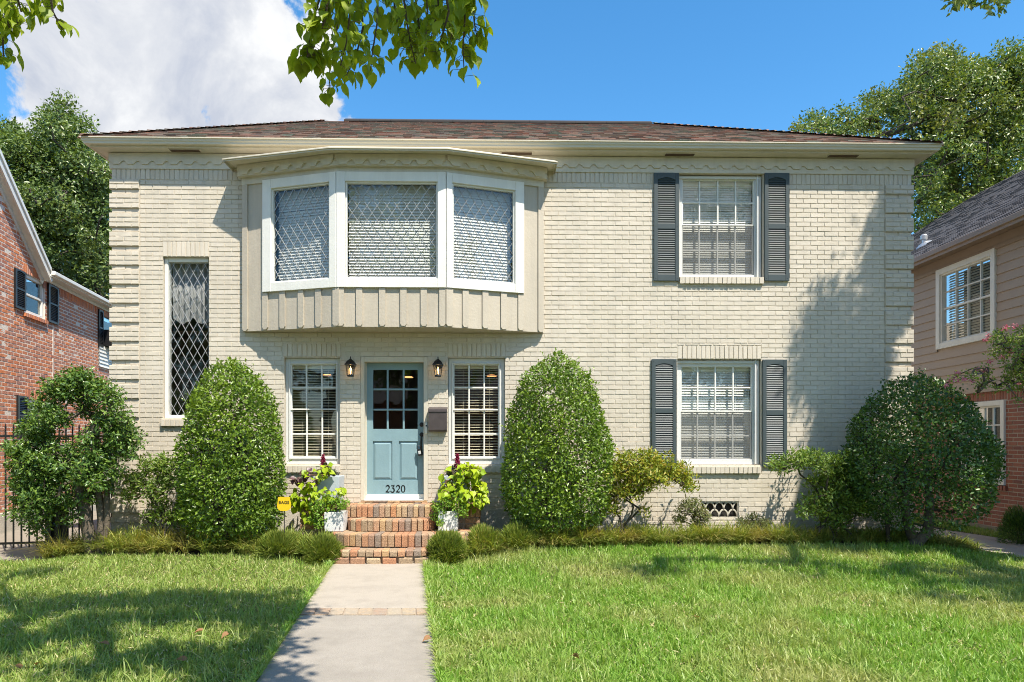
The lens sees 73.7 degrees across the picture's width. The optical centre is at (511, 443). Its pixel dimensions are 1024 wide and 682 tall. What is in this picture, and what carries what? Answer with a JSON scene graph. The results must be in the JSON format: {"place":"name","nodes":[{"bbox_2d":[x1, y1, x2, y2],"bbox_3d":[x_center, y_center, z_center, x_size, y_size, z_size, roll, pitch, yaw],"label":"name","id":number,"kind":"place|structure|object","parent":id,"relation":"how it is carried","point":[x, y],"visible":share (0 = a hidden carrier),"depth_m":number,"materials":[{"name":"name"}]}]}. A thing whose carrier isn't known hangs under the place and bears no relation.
{"place":"outdoors","nodes":[
{"label":"outdoors","id":0,"kind":"place"},
{"bbox_2d":[0,511,110,561],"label":"driveway","id":1,"kind":"structure","parent":0,"point":[18,553],"depth_m":10.58,"materials":[{"name":"concrete"}]},
{"bbox_2d":[0,423,111,547],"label":"iron fence","id":2,"kind":"object","parent":1,"relation":"on","point":[52,534],"visible":0.33,"depth_m":10.10,"materials":[{"name":"black metal"}]},
{"bbox_2d":[257,615,436,681],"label":"front walk","id":3,"kind":"structure","parent":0,"point":[353,648],"depth_m":5.20,"materials":[{"name":"concrete"}]},
{"bbox_2d":[300,608,428,614],"bbox_3d":[-1.380,1.617,6.445,1.238,0.067,0.252,0,0,0],"label":"walk brick strip","id":4,"kind":"object","parent":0,"point":[364,611],"visible":0.63,"depth_m":6.43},
{"bbox_2d":[314,609,416,614],"bbox_3d":[-1.380,1.596,6.445,1.252,0.001,0.252,0,0,0],"label":"walk joint","id":5,"kind":"object","parent":4,"relation":"on","point":[372,612],"visible":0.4,"depth_m":6.43,"materials":[{"name":"grey concrete"}]},
{"bbox_2d":[304,562,427,608],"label":"front walk","id":6,"kind":"structure","parent":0,"point":[373,586],"depth_m":7.51,"materials":[{"name":"concrete"}]},
{"bbox_2d":[0,536,1023,681],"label":"lawn","id":7,"kind":"structure","parent":0,"point":[440,600],"depth_m":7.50,"materials":[{"name":"plant"}]},
{"bbox_2d":[0,363,148,554],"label":"arched shrub","id":8,"kind":"object","parent":7,"relation":"on","point":[52,468],"visible":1,"depth_m":9.24,"materials":[{"name":"plant"}]},
{"bbox_2d":[0,550,326,681],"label":"lawn grass","id":9,"kind":"structure","parent":7,"relation":"on","point":[85,663],"depth_m":6.24,"materials":[{"name":"green plant"}]},
{"bbox_2d":[175,656,186,660],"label":"fallen leaf","id":10,"kind":"object","parent":9,"relation":"on","point":[183,658],"visible":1,"depth_m":4.88,"materials":[{"name":"brown plant"}]},
{"bbox_2d":[0,0,492,106],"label":"tallow tree","id":11,"kind":"object","parent":7,"relation":"on","point":[416,40],"visible":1,"depth_m":2.96,"materials":[{"name":"green plant"}]},
{"bbox_2d":[277,497,290,555],"bbox_3d":[-3.035,1.183,9.095,0.193,0.935,0.022,0,0,6],"label":"yard sign","id":12,"kind":"object","parent":7,"relation":"on","point":[284,504],"visible":0.98,"depth_m":9.09,"materials":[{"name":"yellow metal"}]},
{"bbox_2d":[239,558,454,681],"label":"edge grass","id":13,"kind":"structure","parent":7,"relation":"on","point":[285,628],"depth_m":5.69,"materials":[{"name":"green plant"}]},
{"bbox_2d":[4,517,988,562],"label":"border grass","id":14,"kind":"structure","parent":7,"relation":"on","point":[142,543],"depth_m":9.45,"materials":[{"name":"green plant"}]},
{"bbox_2d":[115,450,195,538],"bbox_3d":[-5.038,0.825,9.659,1.361,1.472,0.853,0,0,6],"label":"azalea shrub","id":15,"kind":"object","parent":14,"relation":"on","point":[138,482],"visible":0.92,"depth_m":9.56,"materials":[{"name":"green plant"}]},
{"bbox_2d":[170,356,291,547],"bbox_3d":[-3.896,0.168,9.556,1.640,2.782,1.350,0,0,-1],"label":"clipped shrub","id":16,"kind":"object","parent":14,"relation":"on","point":[210,459],"visible":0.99,"depth_m":9.25,"materials":[{"name":"green plant"}]},
{"bbox_2d":[251,527,304,559],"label":"feathery shrub","id":17,"kind":"object","parent":14,"relation":"on","point":[274,540],"visible":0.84,"depth_m":9.00,"materials":[{"name":"green plant"}]},
{"bbox_2d":[294,528,345,564],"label":"feathery shrub","id":18,"kind":"object","parent":14,"relation":"on","point":[324,544],"visible":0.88,"depth_m":8.95,"materials":[{"name":"green plant"}]},
{"bbox_2d":[425,527,468,564],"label":"feathery shrub","id":19,"kind":"object","parent":14,"relation":"on","point":[450,541],"visible":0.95,"depth_m":8.95,"materials":[{"name":"green plant"}]},
{"bbox_2d":[466,523,502,554],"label":"grassy clump","id":20,"kind":"object","parent":14,"relation":"on","point":[479,532],"visible":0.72,"depth_m":9.31,"materials":[{"name":"green plant"}]},
{"bbox_2d":[498,519,541,552],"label":"feathery shrub","id":21,"kind":"object","parent":14,"relation":"on","point":[518,530],"visible":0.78,"depth_m":9.20,"materials":[{"name":"green plant"}]},
{"bbox_2d":[498,347,618,539],"bbox_3d":[0.643,0.055,9.629,1.690,2.807,1.407,0,0,-1],"label":"clipped shrub","id":22,"kind":"object","parent":14,"relation":"on","point":[526,402],"visible":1,"depth_m":9.30,"materials":[{"name":"green plant"}]},
{"bbox_2d":[601,446,701,534],"bbox_3d":[1.949,0.742,9.643,1.475,1.439,1.062,0,0,-1],"label":"azalea shrub","id":23,"kind":"object","parent":14,"relation":"on","point":[654,470],"visible":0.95,"depth_m":9.52,"materials":[{"name":"green plant"}]},
{"bbox_2d":[671,495,712,530],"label":"shrub","id":24,"kind":"object","parent":14,"relation":"on","point":[698,512],"visible":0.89,"depth_m":9.79,"materials":[{"name":"green plant"}]},
{"bbox_2d":[735,511,772,535],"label":"shrub","id":25,"kind":"object","parent":14,"relation":"on","point":[760,521],"visible":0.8,"depth_m":9.82,"materials":[{"name":"green plant"}]},
{"bbox_2d":[764,445,876,542],"bbox_3d":[4.443,0.744,9.806,1.899,1.440,1.200,0,0,-1],"label":"azalea shrub","id":26,"kind":"object","parent":14,"relation":"on","point":[840,502],"visible":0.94,"depth_m":9.59,"materials":[{"name":"green plant"}]},
{"bbox_2d":[0,542,1023,681],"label":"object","id":27,"kind":"structure","parent":7,"relation":"on","point":[446,620],"depth_m":6.14,"materials":[{"name":"green plant"}]},
{"bbox_2d":[839,368,1009,546],"bbox_3d":[5.633,0.297,9.499,2.040,2.754,2.091,0,0,42],"label":"round shrub","id":28,"kind":"object","parent":7,"relation":"on","point":[987,472],"visible":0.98,"depth_m":9.09,"materials":[{"name":"green plant"}]},
{"bbox_2d":[0,0,1023,322],"label":"sky","id":29,"kind":"structure","parent":0,"point":[134,65],"materials":[{"name":"blue"}]},
{"bbox_2d":[911,515,1023,539],"bbox_3d":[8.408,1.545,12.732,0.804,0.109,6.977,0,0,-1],"label":"side grass","id":30,"kind":"structure","parent":0,"point":[985,532],"depth_m":12.28,"materials":[{"name":"green plant"}]},
{"bbox_2d":[914,525,1023,558],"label":"side path","id":31,"kind":"structure","parent":0,"point":[1015,549],"depth_m":10.79,"materials":[{"name":"concrete"}]},
{"label":"ground","id":32,"kind":"structure","parent":0,"visible":0},
{"bbox_2d":[0,149,111,533],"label":"red brick house","id":33,"kind":"structure","parent":32,"relation":"on","point":[51,320],"depth_m":13.11,"materials":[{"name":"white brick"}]},
{"bbox_2d":[24,275,43,318],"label":"window","id":34,"kind":"structure","parent":33,"relation":"in","point":[34,289],"depth_m":13.58,"materials":[{"name":"white paint"}]},
{"bbox_2d":[104,330,111,347],"bbox_3d":[-9.959,-2.572,17.332,0.370,0.390,1.363,0,0,-12],"label":"window air conditioner","id":35,"kind":"object","parent":33,"relation":"attached to","point":[107,343],"depth_m":16.66,"materials":[{"name":"black metal"}]},
{"bbox_2d":[104,317,111,329],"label":"window","id":36,"kind":"structure","parent":33,"relation":"in","point":[106,324],"depth_m":17.76,"materials":[{"name":"blue glass"}]},
{"bbox_2d":[0,87,111,298],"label":"oak tree","id":37,"kind":"object","parent":32,"relation":"on","point":[61,172],"visible":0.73,"depth_m":19.37,"materials":[{"name":"green plant"}]},
{"bbox_2d":[300,501,480,563],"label":"brick steps","id":38,"kind":"structure","parent":32,"relation":"on","point":[385,532],"depth_m":9.50,"materials":[{"name":"red brick"}]},
{"bbox_2d":[313,475,343,504],"bbox_3d":[-2.682,0.688,10.010,0.371,0.411,0.360,0,0,-1],"label":"planter","id":39,"kind":"object","parent":38,"relation":"on","point":[331,483],"visible":0.53,"depth_m":9.84,"materials":[{"name":"white ceramic"}]},
{"bbox_2d":[289,468,316,486],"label":"purple vine","id":40,"kind":"object","parent":39,"relation":"in","point":[297,481],"visible":0.8,"depth_m":9.72,"materials":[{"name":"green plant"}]},
{"bbox_2d":[289,462,346,525],"bbox_3d":[-2.783,0.726,9.795,0.884,0.908,0.594,0,0,7],"label":"sweet potato vine","id":41,"kind":"object","parent":39,"relation":"in","point":[298,504],"visible":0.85,"depth_m":9.68,"materials":[{"name":"green plant"}]},
{"bbox_2d":[316,454,337,476],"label":"plume flower","id":42,"kind":"object","parent":39,"relation":"in","point":[323,461],"visible":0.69,"depth_m":9.89,"materials":[{"name":"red plant"}]},
{"bbox_2d":[324,511,347,530],"bbox_3d":[-2.486,1.099,9.644,0.268,0.267,0.260,0,0,-1],"label":"planter","id":43,"kind":"object","parent":38,"relation":"on","point":[337,521],"visible":0.84,"depth_m":9.52,"materials":[{"name":"white ceramic"}]},
{"bbox_2d":[307,489,350,528],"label":"trailing plant","id":44,"kind":"object","parent":43,"relation":"in","point":[318,504],"visible":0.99,"depth_m":9.54,"materials":[{"name":"green plant"}]},
{"bbox_2d":[438,510,458,530],"bbox_3d":[-0.902,1.095,9.694,0.274,0.275,0.260,0,0,-1],"label":"planter","id":45,"kind":"object","parent":38,"relation":"on","point":[451,520],"visible":0.75,"depth_m":9.56,"materials":[{"name":"white ceramic"}]},
{"bbox_2d":[429,493,469,526],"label":"trailing plant","id":46,"kind":"object","parent":45,"relation":"in","point":[462,512],"visible":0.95,"depth_m":9.54,"materials":[{"name":"green plant"}]},
{"bbox_2d":[443,475,469,504],"bbox_3d":[-0.821,0.688,10.046,0.408,0.409,0.360,0,0,-1],"label":"planter","id":47,"kind":"object","parent":38,"relation":"on","point":[464,485],"visible":0.18,"depth_m":9.87,"materials":[{"name":"white ceramic"}]},
{"bbox_2d":[451,453,461,474],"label":"plume flower","id":48,"kind":"object","parent":47,"relation":"in","point":[457,461],"visible":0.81,"depth_m":9.93,"materials":[{"name":"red plant"}]},
{"bbox_2d":[437,462,489,514],"bbox_3d":[-0.687,0.647,9.740,0.747,0.767,0.720,0,0,-1],"label":"sweet potato vine","id":49,"kind":"object","parent":47,"relation":"in","point":[478,497],"visible":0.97,"depth_m":9.62,"materials":[{"name":"green plant"}]},
{"bbox_2d":[77,118,943,539],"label":"painted brick house","id":50,"kind":"structure","parent":32,"relation":"on","point":[725,312],"depth_m":10.31,"materials":[{"name":"beige brick"}]},
{"bbox_2d":[165,258,208,418],"bbox_3d":[-4.877,-1.575,10.349,0.677,2.412,0.191,0,0,-1],"label":"diamond window","id":51,"kind":"structure","parent":50,"relation":"in","point":[189,289],"depth_m":10.32,"materials":[{"name":"white paint"}]},
{"bbox_2d":[286,358,339,463],"bbox_3d":[-3.002,-0.482,10.385,0.822,1.596,0.178,0,0,-1],"label":"window","id":52,"kind":"structure","parent":50,"relation":"in","point":[291,363],"depth_m":10.35,"materials":[{"name":"metal"}]},
{"bbox_2d":[344,356,355,376],"bbox_3d":[-2.395,-1.136,10.142,0.159,0.301,0.216,0,0,-1],"label":"wall lantern","id":53,"kind":"object","parent":50,"relation":"attached to","point":[350,363],"depth_m":10.09,"materials":[{"name":"black metal"}]},
{"bbox_2d":[222,146,557,332],"bbox_3d":[-1.756,-2.914,9.988,4.834,2.509,1.080,0,0,-1],"label":"bay window","id":54,"kind":"structure","parent":50,"relation":"in","point":[390,286],"depth_m":9.89,"materials":[{"name":"beige paint"}]},
{"bbox_2d":[367,363,423,493],"bbox_3d":[-1.776,-0.221,10.390,0.880,1.992,0.104,0,0,-1],"label":"door","id":55,"kind":"structure","parent":50,"relation":"in","point":[394,465],"depth_m":10.40,"materials":[{"name":"blue paint"}]},
{"bbox_2d":[417,445,421,455],"bbox_3d":[-1.400,0.115,10.354,0.078,0.161,0.039,0,0,-1],"label":"lock box","id":56,"kind":"object","parent":55,"relation":"attached to","point":[419,451],"visible":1,"depth_m":10.34,"materials":[{"name":"black metal"}]},
{"bbox_2d":[425,423,427,433],"bbox_3d":[-1.288,-0.224,10.260,0.035,0.163,0.022,0,0,-1],"label":"doorbell","id":57,"kind":"object","parent":50,"relation":"attached to","point":[426,428],"visible":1,"depth_m":10.25,"materials":[{"name":"white paint"}]},
{"bbox_2d":[428,407,447,431],"bbox_3d":[-1.107,-0.355,10.211,0.278,0.372,0.122,0,0,-1],"label":"mailbox","id":58,"kind":"object","parent":50,"relation":"attached to","point":[437,419],"visible":1,"depth_m":10.16,"materials":[{"name":"brown metal"}]},
{"bbox_2d":[432,359,443,376],"bbox_3d":[-1.101,-1.136,10.167,0.159,0.301,0.216,0,0,-1],"label":"wall lantern","id":59,"kind":"object","parent":50,"relation":"attached to","point":[438,364],"depth_m":10.11,"materials":[{"name":"black metal"}]},
{"bbox_2d":[449,358,504,463],"bbox_3d":[-0.539,-0.484,10.433,0.851,1.604,0.178,0,0,-1],"label":"window","id":60,"kind":"structure","parent":50,"relation":"in","point":[454,363],"depth_m":10.39,"materials":[{"name":"metal"}]},
{"bbox_2d":[677,360,758,463],"bbox_3d":[3.143,-0.471,10.492,1.274,1.597,0.200,0,0,-1],"label":"window","id":61,"kind":"structure","parent":50,"relation":"in","point":[713,413],"depth_m":10.55,"materials":[{"name":"metal"}]},
{"bbox_2d":[679,175,760,276],"bbox_3d":[3.176,-3.303,10.493,1.274,1.564,0.200,0,0,-1],"label":"window","id":62,"kind":"structure","parent":50,"relation":"in","point":[704,206],"depth_m":10.55,"materials":[{"name":"metal"}]},
{"bbox_2d":[788,35,1023,267],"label":"oak tree","id":63,"kind":"object","parent":32,"relation":"on","point":[936,94],"visible":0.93,"depth_m":21.98,"materials":[{"name":"green plant"}]},
{"bbox_2d":[911,170,1023,533],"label":"neighboring house","id":64,"kind":"structure","parent":32,"relation":"on","point":[980,228],"depth_m":12.93,"materials":[{"name":"beige wood"}]},
{"bbox_2d":[936,248,996,349],"bbox_3d":[8.910,-2.681,12.975,0.685,1.597,1.638,0,0,-1],"label":"window","id":65,"kind":"structure","parent":64,"relation":"in","point":[979,305],"depth_m":13.08,"materials":[{"name":"white paint"}]},
{"bbox_2d":[960,400,1005,484],"bbox_3d":[8.938,-0.009,12.554,0.645,1.501,1.134,0,0,-1],"label":"window","id":66,"kind":"structure","parent":64,"relation":"in","point":[996,409],"depth_m":12.31,"materials":[{"name":"white paint"}]},
{"bbox_2d":[940,0,1010,19],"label":"street oak","id":67,"kind":"object","parent":32,"relation":"on","point":[957,4],"visible":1,"depth_m":5.55,"materials":[{"name":"green plant"}]},
{"bbox_2d":[944,323,1023,406],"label":"crepe myrtle","id":68,"kind":"object","parent":32,"relation":"on","point":[1015,368],"visible":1,"depth_m":8.91,"materials":[{"name":"green plant"}]},
{"bbox_2d":[995,504,1023,544],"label":"ball shrub","id":69,"kind":"object","parent":32,"relation":"on","point":[1013,522],"visible":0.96,"depth_m":10.74,"materials":[{"name":"green plant"}]}
]}

